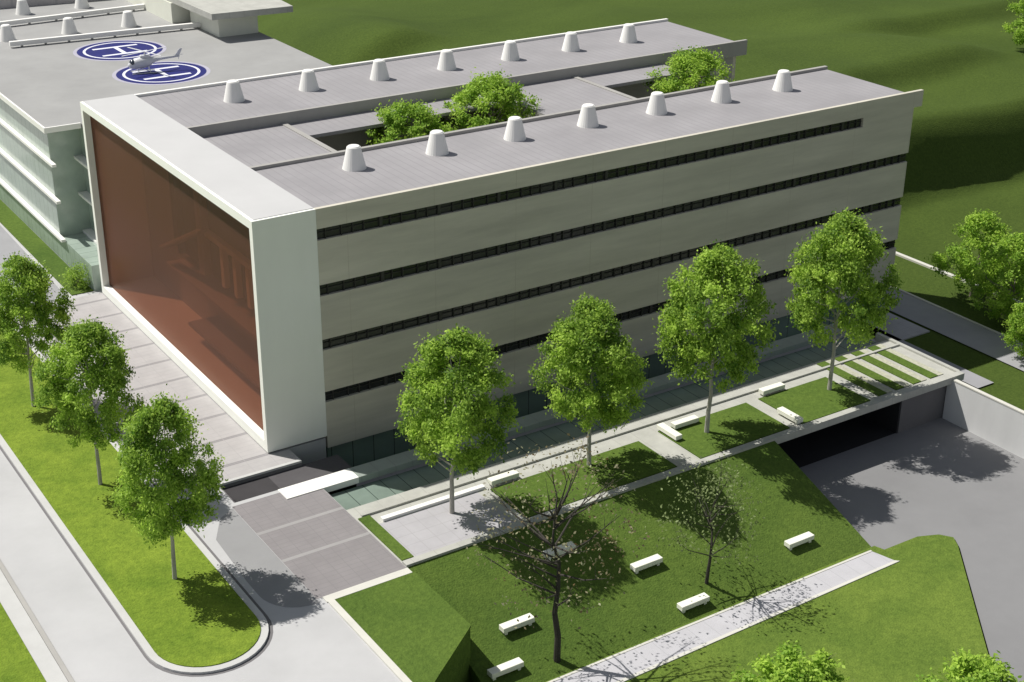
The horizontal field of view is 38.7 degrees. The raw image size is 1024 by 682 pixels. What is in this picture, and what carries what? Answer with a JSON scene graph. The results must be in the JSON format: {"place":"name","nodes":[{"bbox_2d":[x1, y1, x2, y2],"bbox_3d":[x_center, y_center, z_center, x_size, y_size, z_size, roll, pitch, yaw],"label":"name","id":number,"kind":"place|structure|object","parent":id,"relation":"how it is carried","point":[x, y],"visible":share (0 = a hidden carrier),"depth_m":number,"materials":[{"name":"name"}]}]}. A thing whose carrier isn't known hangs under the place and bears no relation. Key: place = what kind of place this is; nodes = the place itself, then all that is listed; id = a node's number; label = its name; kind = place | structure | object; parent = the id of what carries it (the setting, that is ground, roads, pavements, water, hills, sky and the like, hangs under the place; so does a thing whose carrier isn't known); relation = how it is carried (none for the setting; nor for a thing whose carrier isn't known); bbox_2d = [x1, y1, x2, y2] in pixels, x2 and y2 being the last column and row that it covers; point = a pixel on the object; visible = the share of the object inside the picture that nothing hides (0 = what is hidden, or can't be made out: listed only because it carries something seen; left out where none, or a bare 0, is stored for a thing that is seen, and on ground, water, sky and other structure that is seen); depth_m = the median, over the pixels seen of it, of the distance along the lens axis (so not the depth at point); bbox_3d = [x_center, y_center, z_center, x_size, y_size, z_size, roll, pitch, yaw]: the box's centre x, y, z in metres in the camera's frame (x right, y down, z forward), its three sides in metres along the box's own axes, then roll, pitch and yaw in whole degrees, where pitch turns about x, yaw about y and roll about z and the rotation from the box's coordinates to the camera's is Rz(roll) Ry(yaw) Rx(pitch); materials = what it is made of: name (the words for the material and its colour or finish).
{"place":"outdoors","nodes":[
{"label":"outdoors","id":0,"kind":"place"},
{"bbox_2d":[0,603,45,681],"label":"verge","id":1,"kind":"structure","parent":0,"point":[17,663],"depth_m":72.38,"materials":[{"name":"green plant"}]},
{"bbox_2d":[0,225,64,304],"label":"path","id":2,"kind":"structure","parent":0,"point":[9,245],"depth_m":123.39,"materials":[{"name":"grey concrete"}]},
{"bbox_2d":[0,569,67,681],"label":"sidewalk","id":3,"kind":"structure","parent":0,"point":[36,646],"depth_m":74.24,"materials":[{"name":"concrete"}]},
{"bbox_2d":[0,332,260,666],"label":"median grass","id":4,"kind":"structure","parent":0,"point":[197,612],"depth_m":81.11,"materials":[{"name":"green plant"}]},
{"bbox_2d":[0,251,77,406],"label":"broadleaf tree","id":5,"kind":"object","parent":4,"relation":"on","point":[23,273],"visible":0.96,"depth_m":93.12,"materials":[{"name":"green plant"}]},
{"bbox_2d":[24,315,150,484],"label":"broadleaf tree","id":6,"kind":"object","parent":4,"relation":"on","point":[107,369],"visible":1,"depth_m":83.73,"materials":[{"name":"green plant"}]},
{"bbox_2d":[109,384,227,579],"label":"broadleaf tree","id":7,"kind":"object","parent":4,"relation":"on","point":[139,451],"visible":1,"depth_m":74.98,"materials":[{"name":"green plant"}]},
{"bbox_2d":[15,292,324,495],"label":"plaza","id":8,"kind":"structure","parent":0,"point":[237,446],"depth_m":99.26,"materials":[{"name":"grey concrete"}]},
{"bbox_2d":[0,223,400,681],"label":"pavement","id":9,"kind":"structure","parent":0,"point":[88,636],"depth_m":75.56,"materials":[{"name":"grey concrete"}]},
{"bbox_2d":[0,560,74,681],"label":"kerb","id":10,"kind":"structure","parent":9,"relation":"on","point":[48,643],"depth_m":75.01,"materials":[{"name":"grey concrete"}]},
{"bbox_2d":[0,199,92,295],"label":"planting bed","id":11,"kind":"object","parent":9,"relation":"on","point":[24,235],"visible":1,"depth_m":123.93,"materials":[{"name":"green plant"}]},
{"bbox_2d":[58,261,89,291],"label":"shrub","id":12,"kind":"object","parent":11,"relation":"on","point":[72,274],"visible":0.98,"depth_m":115.71,"materials":[{"name":"green plant"}]},
{"bbox_2d":[0,309,268,674],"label":"median kerb","id":13,"kind":"structure","parent":9,"relation":"on","point":[141,640],"depth_m":77.87,"materials":[{"name":"concrete"}]},
{"bbox_2d":[0,324,272,676],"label":"median gutter","id":14,"kind":"object","parent":9,"relation":"on","point":[268,641],"visible":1,"depth_m":77.19,"materials":[{"name":"grey concrete"}]},
{"bbox_2d":[0,0,331,290],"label":"clinic building","id":15,"kind":"structure","parent":9,"relation":"on","point":[60,60],"depth_m":133.16,"materials":[{"name":"white concrete"}]},
{"bbox_2d":[122,47,181,74],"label":"helicopter","id":16,"kind":"object","parent":15,"relation":"on","point":[144,60],"visible":1,"depth_m":131.16,"materials":[{"name":"paint"}]},
{"bbox_2d":[217,459,301,485],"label":"kerb","id":17,"kind":"structure","parent":9,"relation":"on","point":[263,471],"depth_m":89.67,"materials":[{"name":"concrete"}]},
{"bbox_2d":[216,508,318,606],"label":"driveway apron","id":18,"kind":"object","parent":9,"relation":"on","point":[268,575],"visible":1,"depth_m":80.29,"materials":[{"name":"concrete"}]},
{"bbox_2d":[322,567,412,602],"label":"kerb","id":19,"kind":"structure","parent":9,"relation":"on","point":[366,585],"depth_m":78.59,"materials":[{"name":"beige concrete"}]},
{"bbox_2d":[328,599,411,681],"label":"kerb","id":20,"kind":"structure","parent":9,"relation":"on","point":[380,653],"depth_m":73.94,"materials":[{"name":"beige concrete"}]},
{"bbox_2d":[331,334,876,509],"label":"court rooflight","id":21,"kind":"object","parent":9,"relation":"on","point":[357,496],"visible":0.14,"depth_m":96.09,"materials":[{"name":"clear glass"}]},
{"bbox_2d":[268,454,356,494],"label":"sunken paving","id":22,"kind":"structure","parent":0,"point":[312,470],"depth_m":90.42,"materials":[{"name":"stone"}]},
{"bbox_2d":[278,468,358,499],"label":"walkway","id":23,"kind":"structure","parent":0,"point":[337,480],"depth_m":88.40,"materials":[{"name":"white concrete"}]},
{"bbox_2d":[232,489,405,598],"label":"driveway","id":24,"kind":"structure","parent":0,"point":[336,568],"depth_m":82.53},
{"bbox_2d":[257,507,343,534],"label":"driveway band","id":25,"kind":"object","parent":24,"relation":"on","point":[298,521],"visible":1,"depth_m":84.49,"materials":[{"name":"grey concrete"}]},
{"bbox_2d":[282,532,369,561],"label":"driveway band","id":26,"kind":"object","parent":24,"relation":"on","point":[325,547],"visible":1,"depth_m":82.00,"materials":[{"name":"grey concrete"}]},
{"bbox_2d":[335,572,470,681],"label":"lawn","id":27,"kind":"structure","parent":0,"point":[415,626],"depth_m":75.45,"materials":[{"name":"green plant"}]},
{"bbox_2d":[436,630,470,681],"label":"embankment","id":28,"kind":"structure","parent":0,"point":[457,668],"depth_m":74.57,"materials":[{"name":"green plant"}]},
{"bbox_2d":[408,441,870,681],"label":"lawn slope","id":29,"kind":"structure","parent":0,"point":[641,609],"depth_m":83.65,"materials":[{"name":"green plant"}]},
{"bbox_2d":[487,657,523,680],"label":"bench","id":30,"kind":"object","parent":29,"relation":"on","point":[517,663],"visible":1,"depth_m":76.03,"materials":[{"name":"concrete"}]},
{"bbox_2d":[499,613,534,634],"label":"bench","id":31,"kind":"object","parent":29,"relation":"on","point":[505,628],"visible":0.92,"depth_m":78.33,"materials":[{"name":"concrete"}]},
{"bbox_2d":[543,541,575,560],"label":"bench","id":32,"kind":"object","parent":29,"relation":"on","point":[551,552],"visible":0.41,"depth_m":82.83,"materials":[{"name":"concrete"}]},
{"bbox_2d":[466,433,662,662],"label":"autumn tree","id":33,"kind":"object","parent":29,"relation":"on","point":[556,626],"visible":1,"depth_m":74.65,"materials":[{"name":"brown plant"}]},
{"bbox_2d":[630,554,662,573],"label":"bench","id":34,"kind":"object","parent":29,"relation":"on","point":[647,562],"visible":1,"depth_m":83.39,"materials":[{"name":"concrete"}]},
{"bbox_2d":[677,592,709,612],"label":"bench","id":35,"kind":"object","parent":29,"relation":"on","point":[692,602],"visible":1,"depth_m":81.89,"materials":[{"name":"concrete"}]},
{"bbox_2d":[645,454,770,584],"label":"young tree","id":36,"kind":"object","parent":29,"relation":"on","point":[711,527],"visible":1,"depth_m":81.46,"materials":[{"name":"green plant"}]},
{"bbox_2d":[784,531,814,549],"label":"bench","id":37,"kind":"object","parent":29,"relation":"on","point":[791,543],"visible":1,"depth_m":87.09,"materials":[{"name":"concrete"}]},
{"bbox_2d":[257,0,1023,681],"bbox_3d":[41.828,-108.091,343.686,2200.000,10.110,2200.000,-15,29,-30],"label":"ground","id":38,"kind":"structure","parent":0,"point":[961,62],"depth_m":172.30,"materials":[{"name":"green plant"}]},
{"bbox_2d":[80,18,923,466],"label":"office building","id":39,"kind":"structure","parent":38,"relation":"on","point":[290,258],"depth_m":102.50,"materials":[{"name":"grey concrete"}]},
{"bbox_2d":[363,98,458,146],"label":"courtyard tree","id":40,"kind":"object","parent":39,"relation":"on","point":[421,114],"visible":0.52,"depth_m":106.60,"materials":[{"name":"green plant"}]},
{"bbox_2d":[440,64,541,129],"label":"courtyard tree","id":41,"kind":"object","parent":39,"relation":"on","point":[488,89],"visible":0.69,"depth_m":110.16,"materials":[{"name":"green plant"}]},
{"bbox_2d":[349,323,852,482],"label":"glass wall","id":42,"kind":"structure","parent":39,"relation":"attached to","point":[396,462],"depth_m":96.44,"materials":[{"name":"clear glass"}]},
{"bbox_2d":[643,45,734,93],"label":"courtyard tree","id":43,"kind":"object","parent":39,"relation":"on","point":[700,64],"visible":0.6,"depth_m":119.66,"materials":[{"name":"green plant"}]},
{"bbox_2d":[800,418,1023,681],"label":"ramp","id":44,"kind":"structure","parent":38,"relation":"on","point":[964,488],"depth_m":93.45,"materials":[{"name":"concrete"}]},
{"bbox_2d":[896,287,1022,344],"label":"kerb","id":45,"kind":"structure","parent":38,"relation":"on","point":[951,312],"depth_m":121.22,"materials":[{"name":"grey concrete"}]},
{"bbox_2d":[895,252,1023,304],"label":"kerb","id":46,"kind":"structure","parent":38,"relation":"on","point":[916,261],"depth_m":131.29,"materials":[{"name":"white concrete"}]},
{"bbox_2d":[924,208,1012,297],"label":"bushy tree","id":47,"kind":"object","parent":38,"relation":"on","point":[992,232],"visible":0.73,"depth_m":121.68,"materials":[{"name":"green plant"}]},
{"bbox_2d":[942,379,1023,458],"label":"retaining wall","id":48,"kind":"structure","parent":38,"relation":"on","point":[986,416],"depth_m":100.60,"materials":[{"name":"concrete"}]},
{"bbox_2d":[962,231,1023,323],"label":"bushy tree","id":49,"kind":"object","parent":38,"relation":"on","point":[1010,273],"visible":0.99,"depth_m":117.19,"materials":[{"name":"green plant"}]},
{"bbox_2d":[1000,298,1023,358],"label":"bushy tree","id":50,"kind":"object","parent":38,"relation":"on","point":[1017,326],"visible":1,"depth_m":111.99,"materials":[{"name":"green plant"}]},
{"bbox_2d":[1001,0,1023,46],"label":"bushy tree","id":51,"kind":"object","parent":38,"relation":"on","point":[1019,38],"visible":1,"depth_m":178.83,"materials":[{"name":"green plant"}]},
{"bbox_2d":[356,313,929,485],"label":"court floor","id":52,"kind":"structure","parent":0,"point":[902,329],"depth_m":115.16,"materials":[{"name":"grey concrete"}]},
{"bbox_2d":[347,386,946,549],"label":"terrace","id":53,"kind":"structure","parent":0,"point":[921,409],"depth_m":102.44,"materials":[{"name":"grey concrete"}]},
{"bbox_2d":[402,371,964,567],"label":"terrace coping","id":54,"kind":"object","parent":53,"relation":"on","point":[851,413],"visible":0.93,"depth_m":92.93,"materials":[{"name":"beige concrete"}]},
{"bbox_2d":[875,332,959,371],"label":"terrace coping","id":55,"kind":"object","parent":53,"relation":"on","point":[879,337],"visible":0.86,"depth_m":106.42,"materials":[{"name":"white concrete"}]},
{"bbox_2d":[346,340,953,562],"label":"terrace paving","id":56,"kind":"structure","parent":0,"point":[654,439],"depth_m":93.83,"materials":[{"name":"beige concrete"}]},
{"bbox_2d":[358,515,413,560],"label":"grass bed","id":57,"kind":"object","parent":56,"relation":"on","point":[387,539],"visible":1,"depth_m":82.80,"materials":[{"name":"green plant"}]},
{"bbox_2d":[380,484,484,521],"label":"bench","id":58,"kind":"object","parent":56,"relation":"on","point":[424,505],"visible":0.93,"depth_m":86.16,"materials":[{"name":"white concrete"}]},
{"bbox_2d":[380,492,514,556],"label":"terrace paving","id":59,"kind":"structure","parent":56,"relation":"on","point":[417,533],"depth_m":84.35,"materials":[{"name":"grey concrete"}]},
{"bbox_2d":[394,323,523,513],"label":"broadleaf tree","id":60,"kind":"object","parent":56,"relation":"on","point":[432,399],"visible":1,"depth_m":80.97,"materials":[{"name":"green plant"}]},
{"bbox_2d":[487,470,518,486],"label":"bench","id":61,"kind":"object","parent":56,"relation":"on","point":[493,481],"visible":0.89,"depth_m":88.52,"materials":[{"name":"concrete"}]},
{"bbox_2d":[490,441,676,517],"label":"grass bed","id":62,"kind":"object","parent":56,"relation":"on","point":[637,461],"visible":0.71,"depth_m":89.24,"materials":[{"name":"green plant"}]},
{"bbox_2d":[528,286,654,465],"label":"broadleaf tree","id":63,"kind":"object","parent":62,"relation":"on","point":[592,324],"visible":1,"depth_m":86.36,"materials":[{"name":"green plant"}]},
{"bbox_2d":[360,343,898,516],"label":"terrace coping","id":64,"kind":"object","parent":56,"relation":"on","point":[592,442],"visible":1,"depth_m":93.95,"materials":[{"name":"grey concrete"}]},
{"bbox_2d":[657,423,681,439],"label":"bench","id":65,"kind":"object","parent":56,"relation":"on","point":[669,431],"visible":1,"depth_m":94.08,"materials":[{"name":"concrete"}]},
{"bbox_2d":[671,415,698,428],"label":"bench","id":66,"kind":"object","parent":56,"relation":"on","point":[685,421],"visible":0.92,"depth_m":95.36,"materials":[{"name":"concrete"}]},
{"bbox_2d":[658,403,789,458],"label":"grass bed","id":67,"kind":"object","parent":56,"relation":"on","point":[736,426],"visible":1,"depth_m":94.98,"materials":[{"name":"green plant"}]},
{"bbox_2d":[652,239,781,432],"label":"broadleaf tree","id":68,"kind":"object","parent":67,"relation":"on","point":[713,267],"visible":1,"depth_m":90.24,"materials":[{"name":"green plant"}]},
{"bbox_2d":[759,382,784,395],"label":"bench","id":69,"kind":"object","parent":56,"relation":"on","point":[765,390],"visible":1,"depth_m":99.89,"materials":[{"name":"concrete"}]},
{"bbox_2d":[777,406,802,424],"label":"bench","id":70,"kind":"object","parent":56,"relation":"on","point":[790,415],"visible":1,"depth_m":96.30,"materials":[{"name":"concrete"}]},
{"bbox_2d":[758,377,869,423],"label":"grass bed","id":71,"kind":"object","parent":56,"relation":"on","point":[812,400],"visible":1,"depth_m":99.13,"materials":[{"name":"green plant"}]},
{"bbox_2d":[784,207,904,389],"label":"broadleaf tree","id":72,"kind":"object","parent":71,"relation":"on","point":[852,243],"visible":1,"depth_m":95.91,"materials":[{"name":"green plant"}]},
{"bbox_2d":[817,361,886,395],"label":"grass bed","id":73,"kind":"object","parent":56,"relation":"on","point":[859,382],"visible":1,"depth_m":101.88,"materials":[{"name":"green plant"}]},
{"bbox_2d":[826,360,892,392],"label":"gravel bed","id":74,"kind":"object","parent":56,"relation":"on","point":[863,378],"visible":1,"depth_m":102.34,"materials":[{"name":"beige gravel"}]},
{"bbox_2d":[835,356,903,389],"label":"grass bed","id":75,"kind":"object","parent":56,"relation":"on","point":[875,376],"visible":0.86,"depth_m":102.78,"materials":[{"name":"green plant"}]},
{"bbox_2d":[843,354,909,386],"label":"gravel bed","id":76,"kind":"object","parent":56,"relation":"on","point":[892,378],"visible":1,"depth_m":103.11,"materials":[{"name":"beige gravel"}]},
{"bbox_2d":[851,350,920,383],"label":"grass bed","id":77,"kind":"object","parent":56,"relation":"on","point":[892,370],"visible":1,"depth_m":103.69,"materials":[{"name":"green plant"}]},
{"bbox_2d":[859,349,926,381],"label":"gravel bed","id":78,"kind":"object","parent":56,"relation":"on","point":[902,369],"visible":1,"depth_m":104.02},
{"bbox_2d":[868,345,937,378],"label":"grass bed","id":79,"kind":"object","parent":56,"relation":"on","point":[908,364],"visible":1,"depth_m":104.61,"materials":[{"name":"green plant"}]},
{"bbox_2d":[876,344,942,375],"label":"paving strip","id":80,"kind":"object","parent":56,"relation":"on","point":[928,368],"visible":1,"depth_m":104.95,"materials":[{"name":"beige concrete"}]},
{"bbox_2d":[546,534,987,681],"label":"lawn","id":81,"kind":"structure","parent":0,"point":[910,615],"depth_m":80.48,"materials":[{"name":"green plant"}]},
{"bbox_2d":[548,550,871,681],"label":"path edging","id":82,"kind":"object","parent":81,"relation":"on","point":[696,622],"visible":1,"depth_m":81.17,"materials":[{"name":"grey concrete"}]},
{"bbox_2d":[555,552,893,681],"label":"footpath","id":83,"kind":"structure","parent":81,"relation":"on","point":[626,664],"depth_m":80.71,"materials":[{"name":"grey concrete"}]},
{"bbox_2d":[616,560,899,681],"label":"path edging","id":84,"kind":"object","parent":81,"relation":"on","point":[641,672],"visible":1,"depth_m":80.69,"materials":[{"name":"grey concrete"}]},
{"bbox_2d":[730,640,849,681],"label":"broadleaf tree","id":85,"kind":"object","parent":81,"relation":"on","point":[820,664],"visible":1,"depth_m":64.11,"materials":[{"name":"green plant"}]},
{"bbox_2d":[914,647,1023,681],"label":"broadleaf tree","id":86,"kind":"object","parent":81,"relation":"on","point":[989,669],"visible":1,"depth_m":63.95,"materials":[{"name":"green plant"}]},
{"bbox_2d":[778,415,893,467],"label":"garage floor","id":87,"kind":"structure","parent":0,"point":[824,443],"depth_m":100.89,"materials":[{"name":"black concrete"}]},
{"bbox_2d":[861,401,901,433],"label":"garage wall","id":88,"kind":"structure","parent":87,"relation":"on","point":[887,417],"depth_m":102.12,"materials":[{"name":"black concrete"}]},
{"bbox_2d":[849,320,993,387],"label":"path","id":89,"kind":"structure","parent":0,"point":[974,379],"depth_m":111.53,"materials":[{"name":"grey concrete"}]},
{"bbox_2d":[881,288,1023,370],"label":"road","id":90,"kind":"structure","parent":0,"point":[962,330],"depth_m":118.39,"materials":[{"name":"grey asphalt"}]},
{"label":"light well floor","id":91,"kind":"structure","parent":0,"visible":0},
{"bbox_2d":[223,476,279,502],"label":"sunken paving","id":92,"kind":"structure","parent":91,"relation":"on","point":[251,489],"depth_m":88.39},
{"bbox_2d":[220,463,301,488],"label":"light well wall","id":93,"kind":"structure","parent":91,"relation":"on","point":[262,475],"depth_m":89.67,"materials":[{"name":"grey concrete"}]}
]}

